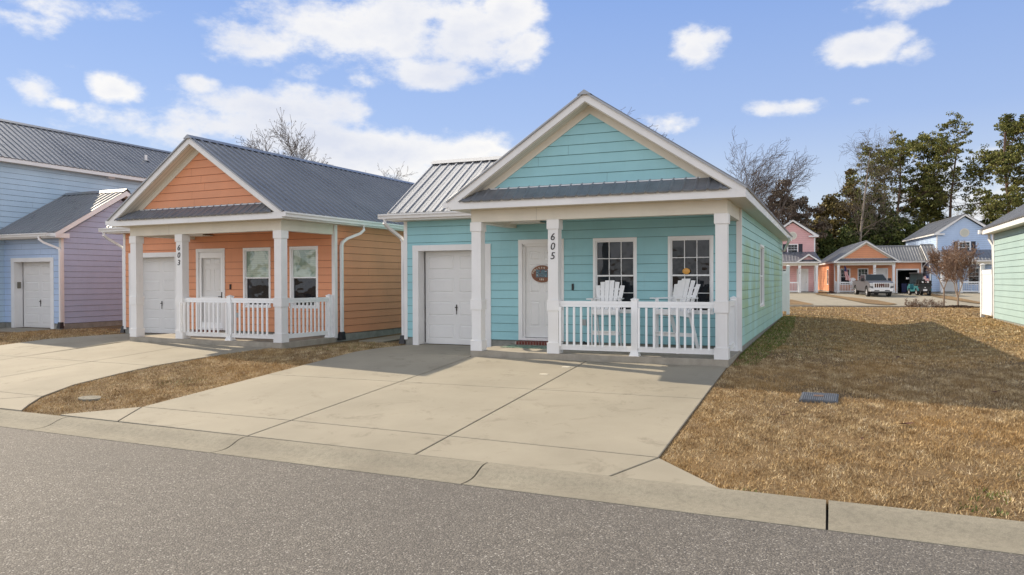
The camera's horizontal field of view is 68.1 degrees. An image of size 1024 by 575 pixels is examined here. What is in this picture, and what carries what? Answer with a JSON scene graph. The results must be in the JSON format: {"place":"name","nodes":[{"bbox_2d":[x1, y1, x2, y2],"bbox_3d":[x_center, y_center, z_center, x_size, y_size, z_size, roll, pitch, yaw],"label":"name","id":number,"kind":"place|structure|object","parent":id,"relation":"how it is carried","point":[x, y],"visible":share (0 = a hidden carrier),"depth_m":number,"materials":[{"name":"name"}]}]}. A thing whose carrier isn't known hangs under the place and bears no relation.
{"place":"outdoors","nodes":[
{"label":"outdoors","id":0,"kind":"place"},
{"bbox_2d":[0,327,52,331],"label":"driveway","id":1,"kind":"structure","parent":0,"point":[6,329],"depth_m":26.58,"materials":[{"name":"concrete"}]},
{"bbox_2d":[0,333,266,410],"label":"driveway","id":2,"kind":"structure","parent":0,"point":[31,372],"depth_m":17.74,"materials":[{"name":"concrete"}]},
{"bbox_2d":[359,334,401,342],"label":"path","id":3,"kind":"structure","parent":0,"point":[388,339],"depth_m":21.16,"materials":[{"name":"concrete"}]},
{"bbox_2d":[60,344,726,487],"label":"driveway","id":4,"kind":"structure","parent":0,"point":[614,419],"depth_m":11.69,"materials":[{"name":"concrete"}]},
{"bbox_2d":[0,427,1023,574],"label":"road","id":5,"kind":"structure","parent":0,"point":[73,505],"depth_m":6.52,"materials":[{"name":"grey asphalt"}]},
{"bbox_2d":[0,291,1023,520],"bbox_3d":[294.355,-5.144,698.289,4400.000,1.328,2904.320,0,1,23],"label":"ground","id":6,"kind":"structure","parent":0,"point":[931,473],"depth_m":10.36,"materials":[{"name":"brown plant"}]},
{"bbox_2d":[0,119,170,329],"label":"townhouse","id":7,"kind":"structure","parent":6,"relation":"on","point":[64,195],"depth_m":27.97,"materials":[{"name":"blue wood"}]},
{"bbox_2d":[23,262,49,327],"bbox_3d":[-17.047,0.264,27.410,1.910,2.370,0.095,0,1,23],"label":"garage door","id":8,"kind":"structure","parent":7,"relation":"in","point":[36,275],"depth_m":27.49,"materials":[{"name":"white paint"}]},
{"bbox_2d":[78,395,100,400],"bbox_3d":[-7.370,1.933,13.214,0.448,0.052,0.330,0,1,50],"label":"valve cover","id":9,"kind":"object","parent":6,"relation":"on","point":[90,398],"visible":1,"depth_m":13.14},
{"bbox_2d":[98,134,413,348],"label":"cottage","id":10,"kind":"structure","parent":6,"relation":"on","point":[226,244],"depth_m":21.19,"materials":[{"name":"wood"}]},
{"bbox_2d":[143,257,174,333],"bbox_3d":[-11.129,0.253,24.101,1.880,2.410,0.095,0,1,25],"label":"garage door","id":11,"kind":"structure","parent":10,"relation":"in","point":[158,273],"depth_m":24.16,"materials":[{"name":"white paint"}]},
{"bbox_2d":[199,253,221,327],"bbox_3d":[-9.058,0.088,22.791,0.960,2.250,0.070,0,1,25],"label":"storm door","id":12,"kind":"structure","parent":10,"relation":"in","point":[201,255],"depth_m":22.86,"materials":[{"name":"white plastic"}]},
{"bbox_2d":[202,258,220,322],"bbox_3d":[-9.016,0.097,22.875,0.870,2.210,0.038,0,1,25],"label":"front door","id":13,"kind":"structure","parent":10,"relation":"in","point":[211,267],"depth_m":22.88,"materials":[{"name":"white paint"}]},
{"bbox_2d":[243,247,270,307],"bbox_3d":[-7.398,-0.286,22.023,1.060,1.740,0.098,0,1,25],"label":"window","id":14,"kind":"structure","parent":10,"relation":"in","point":[256,261],"depth_m":22.06,"materials":[{"name":"white plastic"}]},
{"bbox_2d":[289,246,317,308],"bbox_3d":[-5.832,-0.285,21.288,1.020,1.740,0.098,0,1,25],"label":"window","id":15,"kind":"structure","parent":10,"relation":"in","point":[303,260],"depth_m":21.33,"materials":[{"name":"white plastic"}]},
{"bbox_2d":[236,107,329,164],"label":"bare tree","id":16,"kind":"object","parent":6,"relation":"on","point":[293,145],"visible":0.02,"depth_m":68.06,"materials":[{"name":"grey plant"}]},
{"bbox_2d":[357,162,417,180],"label":"bare tree","id":17,"kind":"object","parent":6,"relation":"on","point":[397,172],"visible":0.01,"depth_m":88.19,"materials":[{"name":"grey plant"}]},
{"bbox_2d":[0,409,1023,554],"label":"kerb","id":18,"kind":"structure","parent":6,"relation":"on","point":[975,532],"depth_m":7.89,"materials":[{"name":"concrete"}]},
{"bbox_2d":[826,510,827,529],"bbox_3d":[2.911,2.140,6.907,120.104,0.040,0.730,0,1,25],"label":"joint","id":19,"kind":"object","parent":18,"relation":"in","point":[826,519],"depth_m":6.96,"materials":[{"name":"grey"}]},
{"bbox_2d":[378,89,792,367],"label":"cottage","id":20,"kind":"structure","parent":6,"relation":"on","point":[583,194],"depth_m":16.79,"materials":[{"name":"wood"}]},
{"bbox_2d":[424,250,471,344],"bbox_3d":[-1.422,0.261,19.488,1.880,2.410,0.095,0,1,23],"label":"garage door","id":21,"kind":"structure","parent":20,"relation":"in","point":[448,274],"depth_m":19.58,"materials":[{"name":"white paint"}]},
{"bbox_2d":[525,246,547,337],"bbox_3d":[0.739,0.104,18.346,0.870,2.210,0.038,0,1,23],"label":"front door","id":22,"kind":"structure","parent":20,"relation":"in","point":[536,292],"depth_m":18.39,"materials":[{"name":"white paint"}]},
{"bbox_2d":[531,265,547,281],"bbox_3d":[0.720,-0.331,18.288,0.540,0.414,0.035,0,1,23],"label":"door sign","id":23,"kind":"object","parent":20,"relation":"attached to","point":[539,273],"visible":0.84,"depth_m":18.29,"materials":[{"name":"brown wood"}]},
{"bbox_2d":[586,280,624,345],"bbox_3d":[2.116,0.616,16.834,0.759,1.552,0.866,0,1,19],"label":"porch chair","id":24,"kind":"object","parent":20,"relation":"on","point":[606,293],"visible":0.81,"depth_m":17.00,"materials":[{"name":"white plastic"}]},
{"bbox_2d":[593,237,636,312],"bbox_3d":[2.389,-0.280,17.562,1.060,1.740,0.098,0,1,23],"label":"window","id":25,"kind":"structure","parent":20,"relation":"in","point":[615,259],"depth_m":17.56,"materials":[{"name":"white plastic"}]},
{"bbox_2d":[650,279,699,353],"bbox_3d":[3.539,0.601,16.223,0.892,1.583,0.782,-1,1,-40],"label":"porch chair","id":26,"kind":"object","parent":20,"relation":"on","point":[681,288],"visible":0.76,"depth_m":16.21,"materials":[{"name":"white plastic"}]},
{"bbox_2d":[682,268,689,273],"bbox_3d":[3.880,-0.364,16.875,0.170,0.136,0.042,0,1,23],"label":"window lamp","id":27,"kind":"object","parent":20,"relation":"attached to","point":[685,270],"visible":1,"depth_m":16.86,"materials":[{"name":"orange glass"}]},
{"bbox_2d":[668,235,713,313],"bbox_3d":[3.984,-0.279,16.890,1.020,1.740,0.098,0,1,23],"label":"window","id":28,"kind":"structure","parent":20,"relation":"in","point":[694,253],"depth_m":16.87,"materials":[{"name":"white plastic"}]},
{"bbox_2d":[760,244,764,306],"bbox_3d":[7.035,-0.328,21.406,0.096,1.740,1.280,0,1,23],"label":"window","id":29,"kind":"structure","parent":20,"relation":"in","point":[762,304],"depth_m":21.82,"materials":[{"name":"white plastic"}]},
{"bbox_2d":[158,315,1023,516],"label":"green weeds","id":30,"kind":"object","parent":6,"relation":"on","point":[780,336],"visible":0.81,"depth_m":17.73,"materials":[{"name":"green plant"}]},
{"bbox_2d":[730,137,795,211],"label":"bare tree","id":31,"kind":"object","parent":6,"relation":"on","point":[760,177],"visible":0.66,"depth_m":96.72,"materials":[{"name":"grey plant"}]},
{"bbox_2d":[724,129,808,215],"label":"bare tree","id":32,"kind":"object","parent":6,"relation":"on","point":[755,191],"visible":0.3,"depth_m":98.46,"materials":[{"name":"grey plant"}]},
{"bbox_2d":[744,152,820,225],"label":"bare tree","id":33,"kind":"object","parent":6,"relation":"on","point":[789,185],"visible":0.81,"depth_m":97.23,"materials":[{"name":"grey plant"}]},
{"bbox_2d":[783,265,789,314],"bbox_3d":[10.278,0.132,32.459,3.085,2.180,0.170,0,1,23],"label":"privacy fence","id":34,"kind":"object","parent":6,"relation":"on","point":[786,290],"visible":0.13,"depth_m":31.85,"materials":[{"name":"white plastic"}]},
{"bbox_2d":[766,179,831,251],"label":"brown leaved tree","id":35,"kind":"object","parent":6,"relation":"on","point":[817,226],"visible":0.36,"depth_m":102.09,"materials":[{"name":"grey plant"}]},
{"bbox_2d":[783,219,821,292],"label":"townhouse","id":36,"kind":"structure","parent":6,"relation":"on","point":[801,259],"depth_m":81.27,"materials":[{"name":"pink wood"}]},
{"bbox_2d":[787,244,797,251],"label":"window","id":37,"kind":"structure","parent":36,"relation":"in","point":[791,247],"depth_m":81.72,"materials":[{"name":"white glass"}]},
{"bbox_2d":[801,270,806,290],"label":"front door","id":38,"kind":"structure","parent":36,"relation":"in","point":[803,272],"depth_m":81.49,"materials":[{"name":"white paint"}]},
{"bbox_2d":[809,223,827,256],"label":"evergreen tree","id":39,"kind":"object","parent":6,"relation":"on","point":[815,230],"depth_m":106.51,"materials":[{"name":"green plant"}]},
{"bbox_2d":[799,392,838,403],"bbox_3d":[4.732,1.699,11.665,0.540,0.088,0.601,0,1,25],"label":"meter cover","id":40,"kind":"object","parent":6,"relation":"on","point":[818,397],"visible":1,"depth_m":11.57,"materials":[{"name":"grey metal"}]},
{"bbox_2d":[815,229,835,259],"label":"evergreen tree","id":41,"kind":"object","parent":6,"relation":"on","point":[825,246],"visible":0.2,"depth_m":102.97,"materials":[{"name":"green plant"}]},
{"bbox_2d":[808,193,851,246],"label":"evergreen tree","id":42,"kind":"object","parent":6,"relation":"on","point":[832,205],"visible":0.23,"depth_m":111.14,"materials":[{"name":"green plant"}]},
{"bbox_2d":[831,224,861,252],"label":"evergreen tree","id":43,"kind":"object","parent":6,"relation":"on","point":[842,240],"visible":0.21,"depth_m":102.59,"materials":[{"name":"green plant"}]},
{"bbox_2d":[825,168,880,238],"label":"evergreen tree","id":44,"kind":"object","parent":6,"relation":"on","point":[851,194],"visible":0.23,"depth_m":114.60,"materials":[{"name":"green plant"}]},
{"bbox_2d":[829,305,909,305],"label":"kerb","id":45,"kind":"structure","parent":6,"relation":"on","point":[868,305],"depth_m":56.61,"materials":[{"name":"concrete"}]},
{"bbox_2d":[818,240,926,292],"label":"cottage","id":46,"kind":"structure","parent":6,"relation":"on","point":[897,264],"depth_m":79.40,"materials":[{"name":"wood"}]},
{"bbox_2d":[827,269,828,284],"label":"window","id":47,"kind":"structure","parent":46,"relation":"in","point":[827,269],"depth_m":86.03,"materials":[{"name":"white plastic"}]},
{"bbox_2d":[840,268,849,284],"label":"window","id":48,"kind":"structure","parent":46,"relation":"in","point":[842,279],"depth_m":80.55,"materials":[{"name":"white plastic"}]},
{"bbox_2d":[843,266,850,280],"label":"flag","id":49,"kind":"object","parent":46,"relation":"attached to","point":[847,277],"visible":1,"depth_m":78.11,"materials":[{"name":"red fabric"}]},
{"bbox_2d":[858,268,867,279],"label":"window","id":50,"kind":"structure","parent":46,"relation":"in","point":[860,270],"depth_m":80.04,"materials":[{"name":"white glass"}]},
{"bbox_2d":[877,270,885,277],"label":"front door","id":51,"kind":"structure","parent":46,"relation":"in","point":[883,272],"depth_m":79.55,"materials":[{"name":"white paint"}]},
{"bbox_2d":[830,128,915,241],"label":"bare tree","id":52,"kind":"object","parent":6,"relation":"on","point":[869,198],"visible":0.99,"depth_m":102.22,"materials":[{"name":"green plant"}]},
{"bbox_2d":[842,208,904,245],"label":"evergreen tree","id":53,"kind":"object","parent":6,"relation":"on","point":[878,241],"visible":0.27,"depth_m":104.55,"materials":[{"name":"green plant"}]},
{"bbox_2d":[853,184,908,232],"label":"evergreen tree","id":54,"kind":"object","parent":6,"relation":"on","point":[878,209],"visible":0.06,"depth_m":113.09,"materials":[{"name":"green plant"}]},
{"bbox_2d":[871,201,923,245],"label":"evergreen tree","id":55,"kind":"object","parent":6,"relation":"on","point":[905,226],"visible":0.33,"depth_m":104.81,"materials":[{"name":"green plant"}]},
{"bbox_2d":[835,130,966,215],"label":"pine tree","id":56,"kind":"object","parent":6,"relation":"on","point":[908,147],"visible":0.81,"depth_m":110.14,"materials":[{"name":"green plant"}]},
{"bbox_2d":[900,283,907,292],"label":"wheelie bin","id":57,"kind":"object","parent":6,"relation":"on","point":[903,287],"visible":1,"depth_m":79.60,"materials":[{"name":"blue plastic"}]},
{"bbox_2d":[902,298,919,307],"bbox_3d":[25.280,1.054,48.014,0.916,0.868,1.386,0,0,0],"label":"shrub","id":58,"kind":"object","parent":6,"relation":"on","point":[912,305],"visible":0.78,"depth_m":47.93,"materials":[{"name":"beige plant"}]},
{"bbox_2d":[910,299,932,307],"bbox_3d":[25.979,1.081,48.004,1.345,0.854,1.166,0,1,23],"label":"shrub","id":59,"kind":"object","parent":6,"relation":"on","point":[922,305],"visible":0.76,"depth_m":47.89,"materials":[{"name":"beige plant"}]},
{"bbox_2d":[894,182,948,223],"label":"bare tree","id":60,"kind":"object","parent":6,"relation":"on","point":[911,216],"visible":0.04,"depth_m":121.06,"materials":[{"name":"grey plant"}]},
{"bbox_2d":[899,182,948,234],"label":"pine tree","id":61,"kind":"object","parent":6,"relation":"on","point":[934,215],"visible":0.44,"depth_m":111.29,"materials":[{"name":"green plant"}]},
{"bbox_2d":[929,299,946,306],"bbox_3d":[26.898,1.073,48.053,1.061,0.880,1.140,0,1,-13],"label":"shrub","id":62,"kind":"object","parent":6,"relation":"on","point":[938,305],"visible":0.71,"depth_m":47.94,"materials":[{"name":"beige plant"}]},
{"bbox_2d":[924,245,953,305],"bbox_3d":[26.838,-0.619,47.301,2.068,4.122,1.701,0,1,23],"label":"crape myrtle","id":63,"kind":"object","parent":6,"relation":"on","point":[933,255],"visible":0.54,"depth_m":47.27,"materials":[{"name":"beige plant"}]},
{"bbox_2d":[902,213,992,292],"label":"townhouse","id":64,"kind":"structure","parent":6,"relation":"on","point":[961,228],"depth_m":77.47,"materials":[{"name":"blue wood"}]},
{"bbox_2d":[945,269,954,290],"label":"front door","id":65,"kind":"structure","parent":64,"relation":"in","point":[950,285],"depth_m":77.94,"materials":[{"name":"white paint"}]},
{"bbox_2d":[958,241,970,249],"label":"window","id":66,"kind":"structure","parent":64,"relation":"in","point":[965,243],"depth_m":77.45,"materials":[{"name":"white glass"}]},
{"bbox_2d":[968,268,979,284],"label":"window","id":67,"kind":"structure","parent":64,"relation":"in","point":[975,279],"depth_m":77.28,"materials":[{"name":"white plastic"}]},
{"bbox_2d":[896,111,1010,224],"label":"pine tree","id":68,"kind":"object","parent":6,"relation":"on","point":[943,149],"visible":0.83,"depth_m":106.76,"materials":[{"name":"green plant"}]},
{"bbox_2d":[928,196,987,223],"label":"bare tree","id":69,"kind":"object","parent":6,"relation":"on","point":[968,210],"visible":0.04,"depth_m":115.50,"materials":[{"name":"brown plant"}]},
{"bbox_2d":[939,305,978,307],"bbox_3d":[25.906,1.143,44.001,2.080,0.304,1.767,0,1,23],"label":"mulch bed","id":70,"kind":"object","parent":6,"relation":"on","point":[959,306],"visible":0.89,"depth_m":43.55,"materials":[{"name":"brown"}]},
{"bbox_2d":[934,240,982,304],"bbox_3d":[25.841,-0.770,44.343,2.828,4.071,2.910,0,0,2],"label":"crape myrtle","id":71,"kind":"object","parent":70,"relation":"on","point":[962,261],"visible":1,"depth_m":43.92,"materials":[{"name":"beige plant"}]},
{"bbox_2d":[980,263,992,316],"bbox_3d":[17.969,0.160,28.656,0.170,2.180,1.705,0,1,21],"label":"privacy fence","id":72,"kind":"object","parent":6,"relation":"on","point":[985,292],"visible":0.98,"depth_m":28.81,"materials":[{"name":"white plastic"}]},
{"bbox_2d":[980,204,998,224],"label":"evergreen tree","id":73,"kind":"object","parent":6,"relation":"on","point":[987,221],"visible":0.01,"depth_m":106.06,"materials":[{"name":"green plant"}]},
{"bbox_2d":[972,113,1023,222],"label":"pine tree","id":74,"kind":"object","parent":6,"relation":"on","point":[1007,157],"visible":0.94,"depth_m":95.74,"materials":[{"name":"green plant"}]},
{"bbox_2d":[978,204,1023,326],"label":"cottage","id":75,"kind":"structure","parent":6,"relation":"on","point":[1007,245],"depth_m":25.43,"materials":[{"name":"green wood"}]},
{"bbox_2d":[0,0,1023,228],"label":"sky","id":76,"kind":"structure","parent":0,"point":[379,84],"materials":[{"name":"blue"}]},
{"bbox_2d":[502,345,546,348],"bbox_3d":[0.503,1.369,17.464,1.400,0.012,0.650,0,1,23],"label":"door mat","id":77,"kind":"object","parent":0,"point":[527,346],"depth_m":17.50,"materials":[{"name":"fabric"}]},
{"bbox_2d":[790,293,979,306],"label":"driveway","id":78,"kind":"structure","parent":0,"point":[814,299],"depth_m":66.74,"materials":[{"name":"concrete"}]},
{"bbox_2d":[852,274,893,296],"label":"pickup truck","id":79,"kind":"object","parent":78,"relation":"on","point":[869,284],"visible":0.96,"depth_m":70.93,"materials":[{"name":"silver metal"}]},
{"bbox_2d":[906,273,931,294],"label":"golf cart","id":80,"kind":"object","parent":78,"relation":"on","point":[917,284],"visible":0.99,"depth_m":71.46,"materials":[{"name":"teal paint"}]},
{"bbox_2d":[790,292,979,304],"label":"lawn","id":81,"kind":"structure","parent":0,"point":[796,302],"depth_m":63.40,"materials":[{"name":"brown plant"}]},
{"bbox_2d":[790,306,979,307],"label":"road","id":82,"kind":"structure","parent":0,"point":[831,306],"depth_m":56.77,"materials":[{"name":"grey asphalt"}]}
]}

